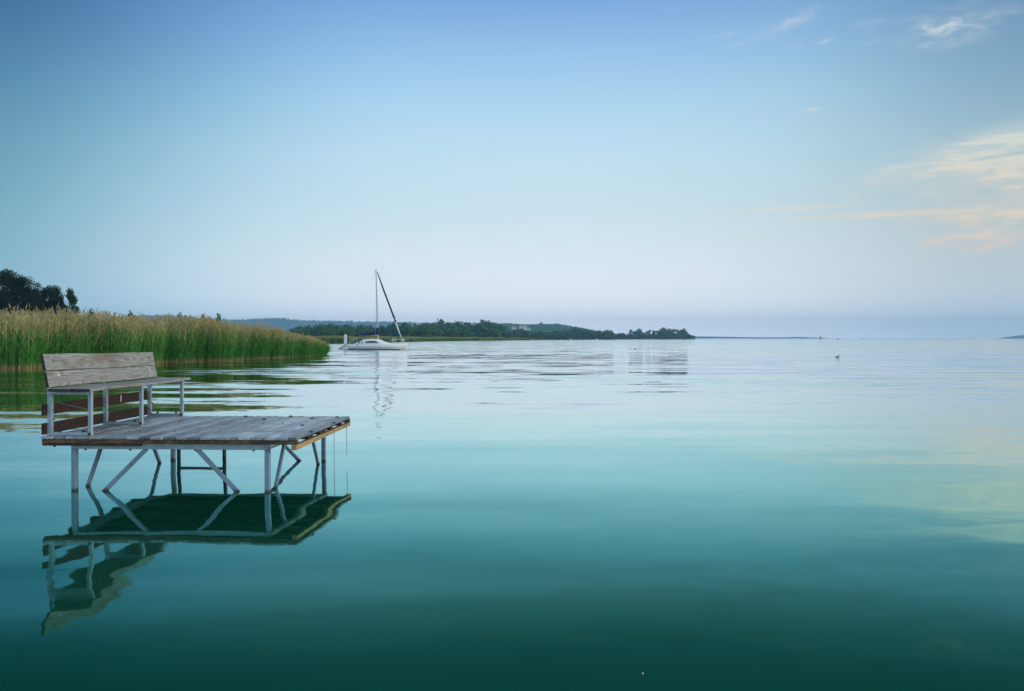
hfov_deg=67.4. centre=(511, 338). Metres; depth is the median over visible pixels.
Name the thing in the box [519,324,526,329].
white house
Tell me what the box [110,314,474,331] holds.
hills
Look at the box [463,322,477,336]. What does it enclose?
shore tree
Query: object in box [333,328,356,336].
shore tree
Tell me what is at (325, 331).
shore tree
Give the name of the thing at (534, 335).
shore tree
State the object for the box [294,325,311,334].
shore tree
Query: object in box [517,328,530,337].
shore tree
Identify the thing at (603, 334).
shore tree
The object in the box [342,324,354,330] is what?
shore tree
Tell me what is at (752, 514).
lake water
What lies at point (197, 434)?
bathing platform
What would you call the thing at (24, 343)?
reed bed
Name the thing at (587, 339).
shore
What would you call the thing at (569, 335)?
shore tree
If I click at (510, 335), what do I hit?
shore tree
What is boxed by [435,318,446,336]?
shore tree
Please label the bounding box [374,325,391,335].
shore tree
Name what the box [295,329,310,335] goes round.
shore tree
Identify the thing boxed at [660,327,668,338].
shore tree
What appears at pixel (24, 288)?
leafy tree
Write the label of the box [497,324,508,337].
shore tree
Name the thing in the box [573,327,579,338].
shore tree
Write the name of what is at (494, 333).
shore tree
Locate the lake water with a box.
[0,338,1023,690]
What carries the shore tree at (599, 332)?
on the shore at (587, 339)
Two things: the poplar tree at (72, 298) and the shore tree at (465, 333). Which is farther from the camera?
the shore tree at (465, 333)
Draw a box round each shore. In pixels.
[549,339,624,339]
[694,336,816,337]
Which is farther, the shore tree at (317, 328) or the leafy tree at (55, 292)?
the shore tree at (317, 328)
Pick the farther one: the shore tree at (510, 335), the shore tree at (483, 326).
the shore tree at (510, 335)
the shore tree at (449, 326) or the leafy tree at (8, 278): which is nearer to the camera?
the leafy tree at (8, 278)
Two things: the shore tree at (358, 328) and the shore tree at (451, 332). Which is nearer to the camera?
the shore tree at (358, 328)
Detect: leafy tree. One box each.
[0,268,20,315]
[7,274,32,313]
[18,276,45,320]
[28,293,45,314]
[39,286,47,313]
[44,285,60,312]
[45,286,66,316]
[58,293,64,313]
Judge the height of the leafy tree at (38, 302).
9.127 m
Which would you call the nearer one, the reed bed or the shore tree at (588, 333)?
the reed bed
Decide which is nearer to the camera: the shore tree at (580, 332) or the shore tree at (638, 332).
the shore tree at (580, 332)
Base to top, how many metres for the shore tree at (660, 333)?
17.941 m
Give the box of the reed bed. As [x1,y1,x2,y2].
[0,303,332,368]
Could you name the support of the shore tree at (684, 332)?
on the shore at (587, 339)
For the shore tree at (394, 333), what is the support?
on the shore at (587, 339)
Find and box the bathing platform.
[41,416,349,492]
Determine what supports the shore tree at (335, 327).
on the shore at (587, 339)
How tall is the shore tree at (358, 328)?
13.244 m
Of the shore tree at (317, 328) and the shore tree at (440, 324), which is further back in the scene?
the shore tree at (440, 324)
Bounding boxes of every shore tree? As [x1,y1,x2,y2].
[287,328,297,332]
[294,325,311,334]
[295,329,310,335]
[310,324,328,336]
[315,327,335,335]
[330,324,344,335]
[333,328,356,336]
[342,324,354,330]
[352,324,367,336]
[358,329,379,336]
[364,325,379,336]
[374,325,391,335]
[388,321,399,336]
[395,322,413,336]
[406,325,434,336]
[426,326,444,336]
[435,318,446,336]
[439,328,460,336]
[444,322,460,336]
[453,320,469,330]
[458,330,474,336]
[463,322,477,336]
[470,319,493,337]
[486,329,501,337]
[491,322,504,337]
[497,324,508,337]
[503,331,513,337]
[509,329,522,337]
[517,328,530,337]
[526,330,540,338]
[535,331,548,338]
[543,332,557,338]
[551,330,566,338]
[560,330,573,338]
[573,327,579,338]
[578,327,583,338]
[582,329,587,338]
[585,330,592,338]
[595,330,602,338]
[599,331,607,339]
[604,330,611,338]
[605,330,615,338]
[635,328,641,338]
[657,329,664,338]
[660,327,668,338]
[665,328,672,338]
[680,328,687,338]
[684,335,694,338]
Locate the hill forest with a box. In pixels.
[480,322,597,333]
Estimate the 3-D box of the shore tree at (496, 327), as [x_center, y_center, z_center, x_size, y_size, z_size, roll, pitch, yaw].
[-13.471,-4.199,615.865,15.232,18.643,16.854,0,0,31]
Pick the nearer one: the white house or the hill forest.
the white house
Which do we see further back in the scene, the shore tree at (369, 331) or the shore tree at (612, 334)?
the shore tree at (612, 334)
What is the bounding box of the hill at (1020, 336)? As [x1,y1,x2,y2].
[1004,335,1023,337]
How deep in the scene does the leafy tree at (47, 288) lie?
133.47 m
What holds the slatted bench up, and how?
on the bathing platform
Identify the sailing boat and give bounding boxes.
[338,270,409,349]
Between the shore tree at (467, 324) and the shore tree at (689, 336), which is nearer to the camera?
the shore tree at (467, 324)
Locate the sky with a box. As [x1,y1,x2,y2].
[0,0,1023,337]
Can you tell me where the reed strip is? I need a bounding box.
[311,335,548,343]
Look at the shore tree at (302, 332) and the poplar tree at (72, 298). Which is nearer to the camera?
the poplar tree at (72, 298)
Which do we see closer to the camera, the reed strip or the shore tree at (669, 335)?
the reed strip
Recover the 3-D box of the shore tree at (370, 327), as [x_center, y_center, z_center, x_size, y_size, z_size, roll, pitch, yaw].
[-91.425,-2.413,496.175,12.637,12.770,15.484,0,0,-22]
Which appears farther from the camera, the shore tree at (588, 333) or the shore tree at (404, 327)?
the shore tree at (588, 333)
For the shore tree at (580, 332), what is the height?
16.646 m
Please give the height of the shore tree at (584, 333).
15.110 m
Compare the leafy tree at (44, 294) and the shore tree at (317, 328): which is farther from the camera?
the shore tree at (317, 328)
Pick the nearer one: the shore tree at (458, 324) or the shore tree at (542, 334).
the shore tree at (458, 324)
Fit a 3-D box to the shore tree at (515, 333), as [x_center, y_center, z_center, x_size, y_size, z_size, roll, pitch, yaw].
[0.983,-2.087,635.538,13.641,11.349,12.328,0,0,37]
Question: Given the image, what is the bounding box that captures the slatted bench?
[40,352,190,435]
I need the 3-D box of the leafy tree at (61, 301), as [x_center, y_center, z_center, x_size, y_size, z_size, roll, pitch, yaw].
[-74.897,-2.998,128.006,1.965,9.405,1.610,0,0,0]
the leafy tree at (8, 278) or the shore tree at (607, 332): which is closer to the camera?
the leafy tree at (8, 278)
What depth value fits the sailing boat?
100.25 m
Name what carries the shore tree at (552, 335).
on the shore at (587, 339)
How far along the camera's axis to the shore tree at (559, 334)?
711.55 m
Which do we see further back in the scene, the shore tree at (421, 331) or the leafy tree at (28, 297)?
the shore tree at (421, 331)
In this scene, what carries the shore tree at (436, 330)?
on the shore at (587, 339)
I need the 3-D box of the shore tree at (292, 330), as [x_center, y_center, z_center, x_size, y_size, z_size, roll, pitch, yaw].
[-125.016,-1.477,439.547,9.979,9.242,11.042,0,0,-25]
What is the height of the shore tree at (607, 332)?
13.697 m
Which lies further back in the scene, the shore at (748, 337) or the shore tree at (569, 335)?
the shore at (748, 337)
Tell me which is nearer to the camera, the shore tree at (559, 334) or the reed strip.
the reed strip
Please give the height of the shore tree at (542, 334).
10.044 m
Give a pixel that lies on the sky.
(717, 168)
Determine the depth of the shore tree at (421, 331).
493.47 m
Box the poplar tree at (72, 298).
[60,287,79,313]

